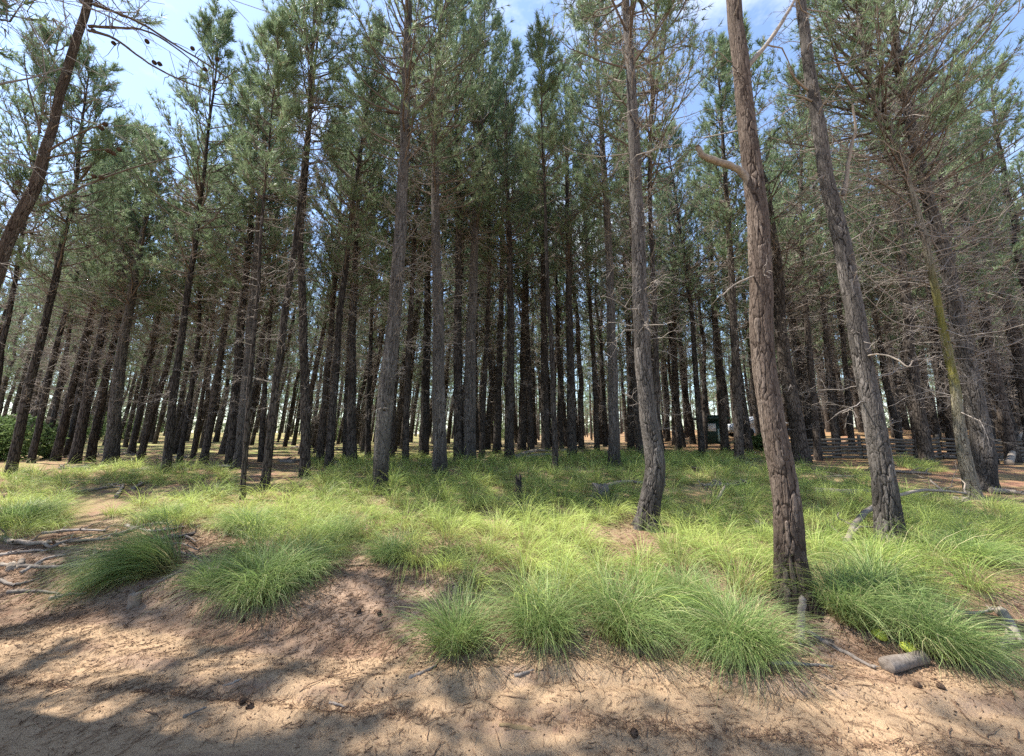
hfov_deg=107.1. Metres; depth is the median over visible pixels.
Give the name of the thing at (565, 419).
pine tree
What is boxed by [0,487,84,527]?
grass tussock
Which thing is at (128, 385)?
pine tree
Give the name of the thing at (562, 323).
pine tree
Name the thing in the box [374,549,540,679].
grass tussock
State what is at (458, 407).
pine tree
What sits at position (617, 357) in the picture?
pine tree
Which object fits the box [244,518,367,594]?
grass tussock
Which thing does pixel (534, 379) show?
pine tree
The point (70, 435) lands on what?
pine tree
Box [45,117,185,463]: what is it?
pine tree
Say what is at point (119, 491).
fallen branch
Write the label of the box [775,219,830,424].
pine tree
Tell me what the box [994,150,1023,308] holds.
pine tree
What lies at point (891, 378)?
pine tree
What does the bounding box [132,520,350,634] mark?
grass tussock
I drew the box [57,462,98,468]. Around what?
fallen branch
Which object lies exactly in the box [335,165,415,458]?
pine tree
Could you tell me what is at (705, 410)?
pine tree
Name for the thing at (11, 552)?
fallen branch
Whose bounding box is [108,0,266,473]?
pine tree
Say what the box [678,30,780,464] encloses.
pine tree
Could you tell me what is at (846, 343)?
pine tree
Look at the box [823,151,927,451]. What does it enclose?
pine tree
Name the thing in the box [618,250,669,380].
pine tree
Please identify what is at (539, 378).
pine tree
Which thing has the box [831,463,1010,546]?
fallen branch
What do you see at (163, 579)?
fallen branch
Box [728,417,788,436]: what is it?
parked car
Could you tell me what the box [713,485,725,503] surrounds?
fallen branch
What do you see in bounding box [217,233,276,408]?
pine tree
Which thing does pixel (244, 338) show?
pine tree
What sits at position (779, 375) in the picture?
pine tree
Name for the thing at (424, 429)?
pine tree
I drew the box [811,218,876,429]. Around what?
pine tree
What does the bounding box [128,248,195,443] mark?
pine tree
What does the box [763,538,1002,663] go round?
grass tussock
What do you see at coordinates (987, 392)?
pine tree
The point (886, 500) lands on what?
pine tree
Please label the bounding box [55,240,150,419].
pine tree
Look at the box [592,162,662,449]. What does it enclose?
pine tree
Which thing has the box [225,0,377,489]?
pine tree
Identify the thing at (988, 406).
pine tree
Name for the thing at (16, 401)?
pine tree
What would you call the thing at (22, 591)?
fallen branch
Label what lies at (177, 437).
pine tree
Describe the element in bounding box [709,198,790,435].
pine tree
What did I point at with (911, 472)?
fallen branch
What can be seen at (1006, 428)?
pine tree
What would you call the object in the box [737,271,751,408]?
pine tree
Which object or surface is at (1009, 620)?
fallen branch
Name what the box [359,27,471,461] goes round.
pine tree
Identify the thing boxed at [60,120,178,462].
pine tree
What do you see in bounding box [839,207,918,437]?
pine tree
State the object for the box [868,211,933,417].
pine tree
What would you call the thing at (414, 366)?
pine tree
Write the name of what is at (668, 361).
pine tree
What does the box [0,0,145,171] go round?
pine tree
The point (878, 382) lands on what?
pine tree
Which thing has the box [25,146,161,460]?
pine tree
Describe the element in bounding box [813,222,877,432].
pine tree
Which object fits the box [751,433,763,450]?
leafy shrub
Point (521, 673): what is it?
fallen branch
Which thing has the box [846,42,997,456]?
pine tree
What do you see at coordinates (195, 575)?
grass tussock
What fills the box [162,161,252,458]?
pine tree
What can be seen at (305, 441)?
pine tree
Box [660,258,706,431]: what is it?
pine tree
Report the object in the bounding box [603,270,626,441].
pine tree
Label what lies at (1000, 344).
pine tree
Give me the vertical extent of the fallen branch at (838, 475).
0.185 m
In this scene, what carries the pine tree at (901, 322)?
on the ground at (420, 695)
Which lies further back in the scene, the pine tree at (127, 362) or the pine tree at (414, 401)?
the pine tree at (414, 401)
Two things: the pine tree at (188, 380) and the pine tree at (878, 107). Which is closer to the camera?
the pine tree at (878, 107)
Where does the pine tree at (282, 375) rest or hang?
on the ground at (420, 695)
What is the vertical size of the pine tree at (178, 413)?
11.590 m
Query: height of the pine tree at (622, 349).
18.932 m
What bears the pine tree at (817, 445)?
on the ground at (420, 695)
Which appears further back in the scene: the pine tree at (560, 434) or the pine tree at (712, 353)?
the pine tree at (712, 353)
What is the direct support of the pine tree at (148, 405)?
on the ground at (420, 695)
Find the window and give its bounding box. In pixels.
[708,424,715,430]
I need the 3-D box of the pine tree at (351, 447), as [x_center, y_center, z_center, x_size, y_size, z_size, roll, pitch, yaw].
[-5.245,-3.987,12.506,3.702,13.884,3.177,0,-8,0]
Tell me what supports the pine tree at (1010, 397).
on the ground at (420, 695)
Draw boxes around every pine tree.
[0,0,91,159]
[0,0,131,80]
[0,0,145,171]
[0,0,239,304]
[0,0,269,289]
[0,12,147,386]
[0,35,164,476]
[0,114,142,462]
[0,194,53,395]
[0,267,40,413]
[0,280,46,414]
[0,285,20,362]
[1,251,62,443]
[2,280,55,416]
[2,297,24,403]
[6,238,74,443]
[9,328,70,411]
[13,190,114,452]
[22,159,117,457]
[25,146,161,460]
[28,219,97,415]
[33,208,145,456]
[33,300,104,450]
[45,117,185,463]
[46,305,113,449]
[52,324,110,415]
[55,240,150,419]
[57,371,69,421]
[59,122,195,464]
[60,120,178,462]
[64,232,151,437]
[94,252,152,445]
[96,309,146,432]
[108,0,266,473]
[109,317,154,437]
[122,202,194,453]
[122,275,175,447]
[122,340,149,411]
[125,163,228,460]
[125,221,195,451]
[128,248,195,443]
[129,249,190,437]
[144,295,194,441]
[145,132,242,462]
[146,262,216,438]
[154,289,216,413]
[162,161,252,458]
[169,229,234,453]
[174,15,326,468]
[174,110,297,463]
[178,325,201,394]
[182,290,233,446]
[182,332,214,407]
[183,253,255,447]
[183,264,235,451]
[184,61,310,464]
[195,161,304,454]
[201,335,232,413]
[204,344,255,441]
[210,145,321,461]
[214,232,277,416]
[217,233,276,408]
[223,5,315,499]
[223,189,316,435]
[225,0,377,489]
[243,0,360,476]
[249,284,312,444]
[249,293,296,442]
[250,235,326,448]
[257,222,321,421]
[261,294,308,427]
[271,310,308,432]
[277,332,299,438]
[279,250,326,446]
[286,234,337,445]
[288,136,374,454]
[290,117,390,461]
[291,10,411,468]
[292,286,338,436]
[292,334,324,433]
[298,263,365,447]
[306,72,410,464]
[306,115,390,459]
[308,202,378,448]
[309,0,495,494]
[309,224,372,452]
[311,238,366,417]
[312,295,369,422]
[323,340,359,440]
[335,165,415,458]
[335,299,365,443]
[338,292,378,442]
[340,336,367,399]
[342,240,401,436]
[356,199,420,451]
[356,261,402,446]
[357,245,390,444]
[357,272,397,443]
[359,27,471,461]
[363,72,448,458]
[365,149,453,450]
[366,0,513,478]
[372,272,431,424]
[377,301,432,431]
[384,75,466,457]
[396,265,448,448]
[396,273,430,445]
[396,306,422,408]
[400,149,483,411]
[409,301,432,442]
[409,315,422,439]
[410,131,468,417]
[414,0,509,463]
[415,234,464,439]
[419,275,467,425]
[430,260,466,443]
[430,301,453,442]
[431,0,531,462]
[431,70,500,429]
[442,68,542,458]
[444,201,521,449]
[445,240,493,403]
[445,259,495,422]
[446,290,480,443]
[447,196,515,419]
[454,20,554,458]
[462,213,533,448]
[462,225,514,446]
[465,105,539,453]
[477,267,514,443]
[477,303,497,433]
[478,277,515,428]
[485,139,565,449]
[491,154,561,449]
[493,294,520,442]
[494,265,519,416]
[503,252,554,444]
[504,254,539,443]
[509,85,587,452]
[513,7,576,473]
[514,236,540,441]
[514,264,554,423]
[516,48,625,459]
[517,237,598,431]
[519,181,586,448]
[528,196,582,446]
[531,248,586,446]
[537,0,728,533]
[548,123,604,448]
[549,247,580,411]
[552,144,626,451]
[553,242,590,442]
[554,268,589,409]
[557,0,646,467]
[563,219,607,443]
[568,0,734,438]
[573,188,625,444]
[573,191,621,446]
[573,270,619,441]
[576,285,620,410]
[577,63,702,456]
[581,307,631,424]
[587,295,626,417]
[589,135,683,451]
[591,77,707,427]
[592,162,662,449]
[602,233,631,422]
[603,199,670,414]
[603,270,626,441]
[616,304,671,406]
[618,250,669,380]
[631,262,679,418]
[644,121,738,456]
[645,185,709,446]
[648,170,709,449]
[648,258,693,441]
[649,199,715,443]
[652,267,688,444]
[657,264,685,439]
[660,242,702,437]
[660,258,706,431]
[669,182,729,448]
[671,144,748,451]
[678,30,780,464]
[678,252,714,420]
[682,0,824,622]
[685,251,714,414]
[692,198,754,449]
[695,8,867,463]
[695,291,731,404]
[698,165,756,453]
[702,270,741,423]
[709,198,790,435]
[710,0,930,548]
[720,310,752,416]
[733,137,842,416]
[735,0,1023,500]
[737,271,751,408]
[740,57,879,460]
[740,186,823,407]
[758,0,1023,491]
[770,173,834,445]
[770,189,831,401]
[771,106,873,455]
[772,149,846,445]
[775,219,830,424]
[775,354,793,408]
[785,143,883,451]
[786,235,841,431]
[800,255,841,407]
[803,181,866,435]
[803,235,855,441]
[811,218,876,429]
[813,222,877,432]
[814,334,837,428]
[817,9,1023,462]
[823,143,936,447]
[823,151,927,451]
[823,259,882,423]
[828,205,900,416]
[832,80,999,457]
[835,318,855,421]
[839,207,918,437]
[845,202,902,431]
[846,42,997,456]
[863,122,981,451]
[865,190,943,429]
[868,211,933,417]
[869,61,1023,463]
[871,274,923,429]
[871,342,884,409]
[875,164,957,437]
[880,65,1023,435]
[885,193,967,420]
[902,267,935,402]
[906,197,949,432]
[908,89,1023,462]
[913,136,1006,441]
[928,50,1023,370]
[930,370,968,428]
[934,53,1023,398]
[938,111,1023,431]
[951,142,1023,420]
[952,146,1023,445]
[952,328,1002,433]
[957,173,1023,397]
[975,204,1022,404]
[976,238,1012,398]
[977,312,1013,415]
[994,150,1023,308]
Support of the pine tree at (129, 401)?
on the ground at (420, 695)
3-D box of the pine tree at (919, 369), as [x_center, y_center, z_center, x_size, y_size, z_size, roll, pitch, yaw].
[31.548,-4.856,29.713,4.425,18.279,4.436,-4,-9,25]
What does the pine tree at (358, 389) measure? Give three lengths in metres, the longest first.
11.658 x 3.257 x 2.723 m
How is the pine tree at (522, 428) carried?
on the ground at (420, 695)
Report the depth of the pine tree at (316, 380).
35.58 m
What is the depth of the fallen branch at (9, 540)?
4.61 m
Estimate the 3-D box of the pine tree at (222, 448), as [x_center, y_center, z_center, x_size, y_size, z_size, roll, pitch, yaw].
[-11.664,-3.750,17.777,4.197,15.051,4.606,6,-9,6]
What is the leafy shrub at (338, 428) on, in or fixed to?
on the ground at (420, 695)
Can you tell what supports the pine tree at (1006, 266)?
on the ground at (420, 695)
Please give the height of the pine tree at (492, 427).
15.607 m
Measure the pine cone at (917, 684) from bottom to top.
0.043 m
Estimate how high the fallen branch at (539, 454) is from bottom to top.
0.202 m
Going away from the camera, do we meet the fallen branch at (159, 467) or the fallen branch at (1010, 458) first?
the fallen branch at (159, 467)
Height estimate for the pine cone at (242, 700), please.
0.043 m
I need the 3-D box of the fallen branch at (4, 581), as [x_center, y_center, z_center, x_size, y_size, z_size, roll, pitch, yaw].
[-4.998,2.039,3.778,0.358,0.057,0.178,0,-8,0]
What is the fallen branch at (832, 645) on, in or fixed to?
on the ground at (420, 695)
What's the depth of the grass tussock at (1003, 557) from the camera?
3.95 m
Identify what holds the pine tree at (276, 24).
on the ground at (420, 695)
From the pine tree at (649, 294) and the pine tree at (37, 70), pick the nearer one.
the pine tree at (37, 70)
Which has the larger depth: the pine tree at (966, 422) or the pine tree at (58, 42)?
the pine tree at (966, 422)
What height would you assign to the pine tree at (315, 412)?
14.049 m
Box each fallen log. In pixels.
[515,449,564,458]
[814,487,906,496]
[878,650,930,673]
[988,487,1023,494]
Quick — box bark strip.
[499,723,535,730]
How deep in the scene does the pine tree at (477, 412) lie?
20.16 m
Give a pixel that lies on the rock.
(135, 601)
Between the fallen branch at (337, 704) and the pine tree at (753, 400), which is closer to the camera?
the fallen branch at (337, 704)
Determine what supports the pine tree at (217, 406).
on the ground at (420, 695)
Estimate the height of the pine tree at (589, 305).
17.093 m
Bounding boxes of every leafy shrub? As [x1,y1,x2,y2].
[0,413,67,460]
[8,414,91,443]
[86,411,165,438]
[336,418,341,440]
[493,421,504,439]
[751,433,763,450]
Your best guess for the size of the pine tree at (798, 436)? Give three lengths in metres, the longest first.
16.048 x 5.197 x 4.736 m
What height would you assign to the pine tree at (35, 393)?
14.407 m
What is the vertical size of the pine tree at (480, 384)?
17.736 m
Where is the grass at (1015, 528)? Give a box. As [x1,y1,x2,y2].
[0,438,1023,653]
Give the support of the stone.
on the ground at (420, 695)
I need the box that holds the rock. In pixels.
[126,591,141,608]
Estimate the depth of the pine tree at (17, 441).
9.78 m
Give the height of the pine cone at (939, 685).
0.043 m
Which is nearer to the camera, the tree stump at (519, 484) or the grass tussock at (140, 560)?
the grass tussock at (140, 560)
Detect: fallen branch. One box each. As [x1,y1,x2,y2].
[0,528,119,547]
[0,547,50,556]
[0,548,102,568]
[0,578,38,585]
[6,584,59,594]
[19,554,65,572]
[41,524,114,533]
[48,592,86,600]
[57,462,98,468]
[69,482,117,494]
[84,452,146,455]
[98,525,203,558]
[105,483,124,497]
[112,517,182,536]
[124,520,186,531]
[130,464,195,471]
[131,481,147,489]
[156,569,183,582]
[176,545,204,562]
[182,706,206,717]
[210,465,247,470]
[222,678,241,685]
[278,455,312,462]
[329,701,344,707]
[409,664,436,678]
[514,669,533,676]
[526,453,558,457]
[607,480,665,487]
[696,478,746,486]
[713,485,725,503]
[769,660,833,667]
[793,595,806,645]
[806,629,878,668]
[816,472,866,477]
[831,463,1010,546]
[868,467,931,474]
[913,458,956,462]
[945,604,994,613]
[994,606,1023,650]
[1003,432,1022,465]
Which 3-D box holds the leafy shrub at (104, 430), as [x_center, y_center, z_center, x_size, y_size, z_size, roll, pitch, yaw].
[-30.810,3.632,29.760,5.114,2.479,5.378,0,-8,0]
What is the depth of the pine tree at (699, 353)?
31.95 m
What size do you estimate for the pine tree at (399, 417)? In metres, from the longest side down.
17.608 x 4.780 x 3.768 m
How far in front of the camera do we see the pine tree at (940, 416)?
25.81 m
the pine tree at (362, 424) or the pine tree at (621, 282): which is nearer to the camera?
the pine tree at (621, 282)
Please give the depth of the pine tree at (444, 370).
28.33 m
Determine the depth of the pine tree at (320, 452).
12.76 m
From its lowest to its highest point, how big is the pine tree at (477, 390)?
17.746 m
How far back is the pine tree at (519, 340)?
33.30 m
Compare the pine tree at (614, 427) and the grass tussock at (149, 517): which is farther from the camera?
the pine tree at (614, 427)
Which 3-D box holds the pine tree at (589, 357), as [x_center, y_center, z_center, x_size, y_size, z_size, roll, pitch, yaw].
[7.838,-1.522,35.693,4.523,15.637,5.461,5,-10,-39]
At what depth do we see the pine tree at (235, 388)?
11.22 m
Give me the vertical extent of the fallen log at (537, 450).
0.328 m
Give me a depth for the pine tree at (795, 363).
17.13 m
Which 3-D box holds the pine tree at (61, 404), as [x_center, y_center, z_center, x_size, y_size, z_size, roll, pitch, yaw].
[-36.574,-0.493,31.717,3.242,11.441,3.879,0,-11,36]
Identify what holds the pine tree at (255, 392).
on the ground at (420, 695)
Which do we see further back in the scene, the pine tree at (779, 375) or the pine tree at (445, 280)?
the pine tree at (779, 375)
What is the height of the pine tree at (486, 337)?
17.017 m
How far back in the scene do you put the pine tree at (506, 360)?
32.93 m
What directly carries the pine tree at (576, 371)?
on the ground at (420, 695)
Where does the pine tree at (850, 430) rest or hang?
on the ground at (420, 695)
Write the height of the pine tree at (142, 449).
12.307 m
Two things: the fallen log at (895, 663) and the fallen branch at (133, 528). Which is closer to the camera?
the fallen log at (895, 663)
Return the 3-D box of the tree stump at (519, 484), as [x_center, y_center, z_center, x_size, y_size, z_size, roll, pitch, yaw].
[0.117,1.971,6.673,0.125,0.564,0.124,7,-11,-40]
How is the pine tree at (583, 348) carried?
on the ground at (420, 695)
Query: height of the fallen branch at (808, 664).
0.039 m
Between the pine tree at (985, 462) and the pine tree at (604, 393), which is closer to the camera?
the pine tree at (985, 462)
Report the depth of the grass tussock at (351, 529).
4.77 m
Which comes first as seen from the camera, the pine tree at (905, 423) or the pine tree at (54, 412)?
the pine tree at (54, 412)
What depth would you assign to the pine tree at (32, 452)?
12.46 m
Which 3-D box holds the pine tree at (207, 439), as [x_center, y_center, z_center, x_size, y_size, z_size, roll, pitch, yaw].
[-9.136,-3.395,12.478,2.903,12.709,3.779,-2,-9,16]
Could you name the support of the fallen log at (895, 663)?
on the ground at (420, 695)
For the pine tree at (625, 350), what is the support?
on the ground at (420, 695)
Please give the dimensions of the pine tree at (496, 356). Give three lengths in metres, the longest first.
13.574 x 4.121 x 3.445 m
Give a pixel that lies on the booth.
(713, 428)
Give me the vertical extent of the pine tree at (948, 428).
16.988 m
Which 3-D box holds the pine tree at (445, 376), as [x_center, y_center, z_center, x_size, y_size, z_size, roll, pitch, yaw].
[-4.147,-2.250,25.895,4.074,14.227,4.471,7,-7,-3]
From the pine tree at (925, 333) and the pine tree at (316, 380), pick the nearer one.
the pine tree at (925, 333)
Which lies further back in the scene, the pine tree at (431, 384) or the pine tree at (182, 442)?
the pine tree at (431, 384)
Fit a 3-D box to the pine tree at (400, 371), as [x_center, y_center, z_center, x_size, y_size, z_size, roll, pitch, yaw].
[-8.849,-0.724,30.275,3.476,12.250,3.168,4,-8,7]
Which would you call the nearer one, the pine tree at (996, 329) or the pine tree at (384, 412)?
the pine tree at (384, 412)
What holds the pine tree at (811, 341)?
on the ground at (420, 695)
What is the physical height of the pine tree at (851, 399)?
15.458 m
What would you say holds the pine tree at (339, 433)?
on the ground at (420, 695)
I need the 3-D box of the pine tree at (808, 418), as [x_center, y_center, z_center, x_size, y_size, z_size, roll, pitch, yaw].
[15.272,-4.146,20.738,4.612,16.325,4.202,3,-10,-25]
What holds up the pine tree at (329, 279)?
on the ground at (420, 695)
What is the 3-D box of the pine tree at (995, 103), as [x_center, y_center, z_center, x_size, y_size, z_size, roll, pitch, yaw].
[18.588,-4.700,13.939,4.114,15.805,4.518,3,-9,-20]
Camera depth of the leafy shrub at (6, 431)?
13.09 m
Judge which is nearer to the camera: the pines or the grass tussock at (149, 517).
the grass tussock at (149, 517)
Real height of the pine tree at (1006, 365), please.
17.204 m
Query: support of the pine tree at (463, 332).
on the ground at (420, 695)
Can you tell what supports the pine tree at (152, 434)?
on the ground at (420, 695)
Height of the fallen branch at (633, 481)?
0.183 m
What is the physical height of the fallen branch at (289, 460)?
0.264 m
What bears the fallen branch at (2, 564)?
on the ground at (420, 695)
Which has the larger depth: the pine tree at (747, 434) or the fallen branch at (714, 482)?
the pine tree at (747, 434)
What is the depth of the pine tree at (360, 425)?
27.73 m
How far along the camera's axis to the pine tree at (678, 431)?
20.64 m
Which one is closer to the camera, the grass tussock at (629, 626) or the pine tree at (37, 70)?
the grass tussock at (629, 626)
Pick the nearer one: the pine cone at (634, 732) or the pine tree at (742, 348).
the pine cone at (634, 732)
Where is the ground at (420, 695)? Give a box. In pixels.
[0,427,1023,755]
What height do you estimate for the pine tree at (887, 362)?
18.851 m
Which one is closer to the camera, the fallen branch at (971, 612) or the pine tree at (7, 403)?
the fallen branch at (971, 612)
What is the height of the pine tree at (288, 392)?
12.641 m
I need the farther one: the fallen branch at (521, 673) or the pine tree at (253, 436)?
the pine tree at (253, 436)
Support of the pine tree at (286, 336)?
on the ground at (420, 695)
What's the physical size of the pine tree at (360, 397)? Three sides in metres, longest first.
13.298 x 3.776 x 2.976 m
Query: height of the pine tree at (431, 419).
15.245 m
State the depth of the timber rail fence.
13.60 m
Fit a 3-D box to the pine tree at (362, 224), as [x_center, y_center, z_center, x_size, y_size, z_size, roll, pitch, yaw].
[-4.767,-4.588,11.482,3.438,14.804,3.525,0,-8,0]
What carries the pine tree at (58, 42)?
on the ground at (420, 695)
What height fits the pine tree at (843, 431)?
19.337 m
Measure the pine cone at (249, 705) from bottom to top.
0.043 m
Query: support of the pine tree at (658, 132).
on the ground at (420, 695)
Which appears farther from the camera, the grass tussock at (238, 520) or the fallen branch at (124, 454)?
the fallen branch at (124, 454)
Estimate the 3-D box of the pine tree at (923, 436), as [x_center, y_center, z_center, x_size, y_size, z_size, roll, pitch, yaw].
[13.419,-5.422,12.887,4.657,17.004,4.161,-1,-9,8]
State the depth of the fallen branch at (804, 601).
2.91 m
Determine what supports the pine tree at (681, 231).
on the ground at (420, 695)
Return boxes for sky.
[0,0,1023,433]
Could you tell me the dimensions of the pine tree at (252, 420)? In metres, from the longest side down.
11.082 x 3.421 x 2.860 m
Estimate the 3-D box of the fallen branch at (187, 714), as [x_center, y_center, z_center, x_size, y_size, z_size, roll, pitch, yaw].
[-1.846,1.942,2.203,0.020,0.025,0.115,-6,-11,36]
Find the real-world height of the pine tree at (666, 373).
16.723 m
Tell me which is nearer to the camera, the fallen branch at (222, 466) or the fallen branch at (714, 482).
the fallen branch at (714, 482)
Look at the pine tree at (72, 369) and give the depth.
19.37 m
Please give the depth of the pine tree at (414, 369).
25.54 m
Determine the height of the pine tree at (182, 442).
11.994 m
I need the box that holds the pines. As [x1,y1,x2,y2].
[0,201,1023,443]
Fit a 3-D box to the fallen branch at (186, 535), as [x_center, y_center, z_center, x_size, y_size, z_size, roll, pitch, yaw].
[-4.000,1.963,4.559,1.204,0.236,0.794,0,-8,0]
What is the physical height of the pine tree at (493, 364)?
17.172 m
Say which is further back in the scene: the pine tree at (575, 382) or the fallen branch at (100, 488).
the pine tree at (575, 382)
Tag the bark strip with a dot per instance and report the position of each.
(516, 727)
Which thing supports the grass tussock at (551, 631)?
on the ground at (420, 695)
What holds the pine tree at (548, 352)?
on the ground at (420, 695)
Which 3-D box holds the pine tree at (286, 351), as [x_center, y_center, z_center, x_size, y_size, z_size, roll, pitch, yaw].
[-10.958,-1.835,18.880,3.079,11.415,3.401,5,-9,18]
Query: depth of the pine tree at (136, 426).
16.86 m
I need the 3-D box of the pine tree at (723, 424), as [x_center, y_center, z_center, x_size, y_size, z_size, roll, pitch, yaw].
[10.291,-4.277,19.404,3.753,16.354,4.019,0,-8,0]
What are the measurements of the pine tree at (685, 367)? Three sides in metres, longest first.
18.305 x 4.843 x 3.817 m
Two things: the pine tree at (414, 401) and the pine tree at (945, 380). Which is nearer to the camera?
the pine tree at (945, 380)
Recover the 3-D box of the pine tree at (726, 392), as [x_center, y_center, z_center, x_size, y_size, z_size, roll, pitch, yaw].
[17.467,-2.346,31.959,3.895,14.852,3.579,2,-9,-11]
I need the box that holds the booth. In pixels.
[693,415,729,443]
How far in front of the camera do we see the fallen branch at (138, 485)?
7.80 m
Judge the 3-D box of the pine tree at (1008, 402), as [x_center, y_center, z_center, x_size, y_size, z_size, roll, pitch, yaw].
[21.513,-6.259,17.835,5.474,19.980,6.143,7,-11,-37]
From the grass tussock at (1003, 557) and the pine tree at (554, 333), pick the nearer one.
the grass tussock at (1003, 557)
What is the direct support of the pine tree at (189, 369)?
on the ground at (420, 695)
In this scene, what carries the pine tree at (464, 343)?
on the ground at (420, 695)
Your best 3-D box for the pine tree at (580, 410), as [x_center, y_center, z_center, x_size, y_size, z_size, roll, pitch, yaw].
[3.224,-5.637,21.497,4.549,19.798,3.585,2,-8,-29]
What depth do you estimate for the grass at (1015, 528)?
5.39 m
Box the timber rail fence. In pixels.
[789,434,1023,458]
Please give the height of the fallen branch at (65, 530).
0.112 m
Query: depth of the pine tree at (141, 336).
18.64 m
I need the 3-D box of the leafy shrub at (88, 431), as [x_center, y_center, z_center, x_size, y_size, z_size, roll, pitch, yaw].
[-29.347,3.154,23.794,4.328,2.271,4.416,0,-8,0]
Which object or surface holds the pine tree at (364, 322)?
on the ground at (420, 695)
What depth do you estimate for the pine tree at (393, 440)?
14.36 m
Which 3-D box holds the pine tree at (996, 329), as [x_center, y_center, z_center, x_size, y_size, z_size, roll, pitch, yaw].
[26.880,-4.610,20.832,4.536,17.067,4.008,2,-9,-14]
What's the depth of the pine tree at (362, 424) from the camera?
25.04 m
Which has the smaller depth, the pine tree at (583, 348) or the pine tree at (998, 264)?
the pine tree at (998, 264)
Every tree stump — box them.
[515,473,521,503]
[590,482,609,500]
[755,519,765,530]
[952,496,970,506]
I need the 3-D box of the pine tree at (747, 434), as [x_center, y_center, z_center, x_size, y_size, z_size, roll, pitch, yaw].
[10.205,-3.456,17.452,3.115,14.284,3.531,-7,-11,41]
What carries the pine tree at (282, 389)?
on the ground at (420, 695)
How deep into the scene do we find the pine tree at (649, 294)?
24.02 m
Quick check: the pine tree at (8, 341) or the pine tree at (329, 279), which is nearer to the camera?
the pine tree at (329, 279)
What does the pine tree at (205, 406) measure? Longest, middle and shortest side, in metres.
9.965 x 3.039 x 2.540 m
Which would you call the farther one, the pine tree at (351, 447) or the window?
the window
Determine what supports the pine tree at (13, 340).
on the ground at (420, 695)
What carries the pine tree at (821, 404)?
on the ground at (420, 695)
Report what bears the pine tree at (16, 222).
on the ground at (420, 695)
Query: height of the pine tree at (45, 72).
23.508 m
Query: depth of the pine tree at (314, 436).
21.83 m
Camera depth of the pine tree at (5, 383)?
22.81 m
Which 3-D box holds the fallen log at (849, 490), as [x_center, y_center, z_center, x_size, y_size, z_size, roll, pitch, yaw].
[6.576,2.157,7.131,1.621,0.164,0.246,-1,-9,4]
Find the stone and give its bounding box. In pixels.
[5,558,25,571]
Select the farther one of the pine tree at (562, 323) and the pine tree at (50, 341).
the pine tree at (562, 323)
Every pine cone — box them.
[238,696,247,704]
[246,702,253,709]
[630,728,637,737]
[912,681,922,688]
[936,682,945,689]
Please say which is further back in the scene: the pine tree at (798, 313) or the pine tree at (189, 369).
the pine tree at (189, 369)
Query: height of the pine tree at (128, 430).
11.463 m
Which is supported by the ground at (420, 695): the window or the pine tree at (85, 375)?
the pine tree at (85, 375)
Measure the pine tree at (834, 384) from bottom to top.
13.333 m
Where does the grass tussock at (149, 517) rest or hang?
on the ground at (420, 695)
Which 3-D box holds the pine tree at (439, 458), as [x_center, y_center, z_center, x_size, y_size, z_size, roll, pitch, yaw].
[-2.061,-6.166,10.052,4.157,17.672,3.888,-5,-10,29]
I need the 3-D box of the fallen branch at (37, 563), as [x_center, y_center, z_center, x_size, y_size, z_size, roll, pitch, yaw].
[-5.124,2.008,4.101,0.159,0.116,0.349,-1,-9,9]
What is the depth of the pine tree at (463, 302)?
19.02 m
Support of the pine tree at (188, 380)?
on the ground at (420, 695)
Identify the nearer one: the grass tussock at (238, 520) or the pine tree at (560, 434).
the grass tussock at (238, 520)
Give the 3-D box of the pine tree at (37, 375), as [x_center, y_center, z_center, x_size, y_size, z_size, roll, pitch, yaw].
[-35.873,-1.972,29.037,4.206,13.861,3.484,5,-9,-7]
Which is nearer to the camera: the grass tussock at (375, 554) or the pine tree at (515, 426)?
the grass tussock at (375, 554)
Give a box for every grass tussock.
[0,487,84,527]
[1,489,186,618]
[111,493,201,522]
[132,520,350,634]
[137,533,256,597]
[195,493,293,541]
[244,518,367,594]
[298,503,374,543]
[345,522,427,569]
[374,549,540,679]
[456,549,631,674]
[527,541,750,682]
[616,543,739,616]
[636,546,846,712]
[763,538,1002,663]
[808,550,1023,712]
[809,534,998,627]
[809,535,974,620]
[909,516,1023,572]
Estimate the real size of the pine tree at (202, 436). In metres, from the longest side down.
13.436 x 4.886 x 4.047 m
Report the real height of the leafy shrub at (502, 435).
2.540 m
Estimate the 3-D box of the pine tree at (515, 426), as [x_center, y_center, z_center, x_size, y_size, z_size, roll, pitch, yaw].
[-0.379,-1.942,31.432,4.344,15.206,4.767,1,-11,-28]
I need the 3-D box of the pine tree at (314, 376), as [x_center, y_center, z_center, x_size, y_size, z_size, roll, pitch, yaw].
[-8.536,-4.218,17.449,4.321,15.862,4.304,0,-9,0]
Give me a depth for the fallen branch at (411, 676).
2.51 m
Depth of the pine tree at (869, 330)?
21.57 m

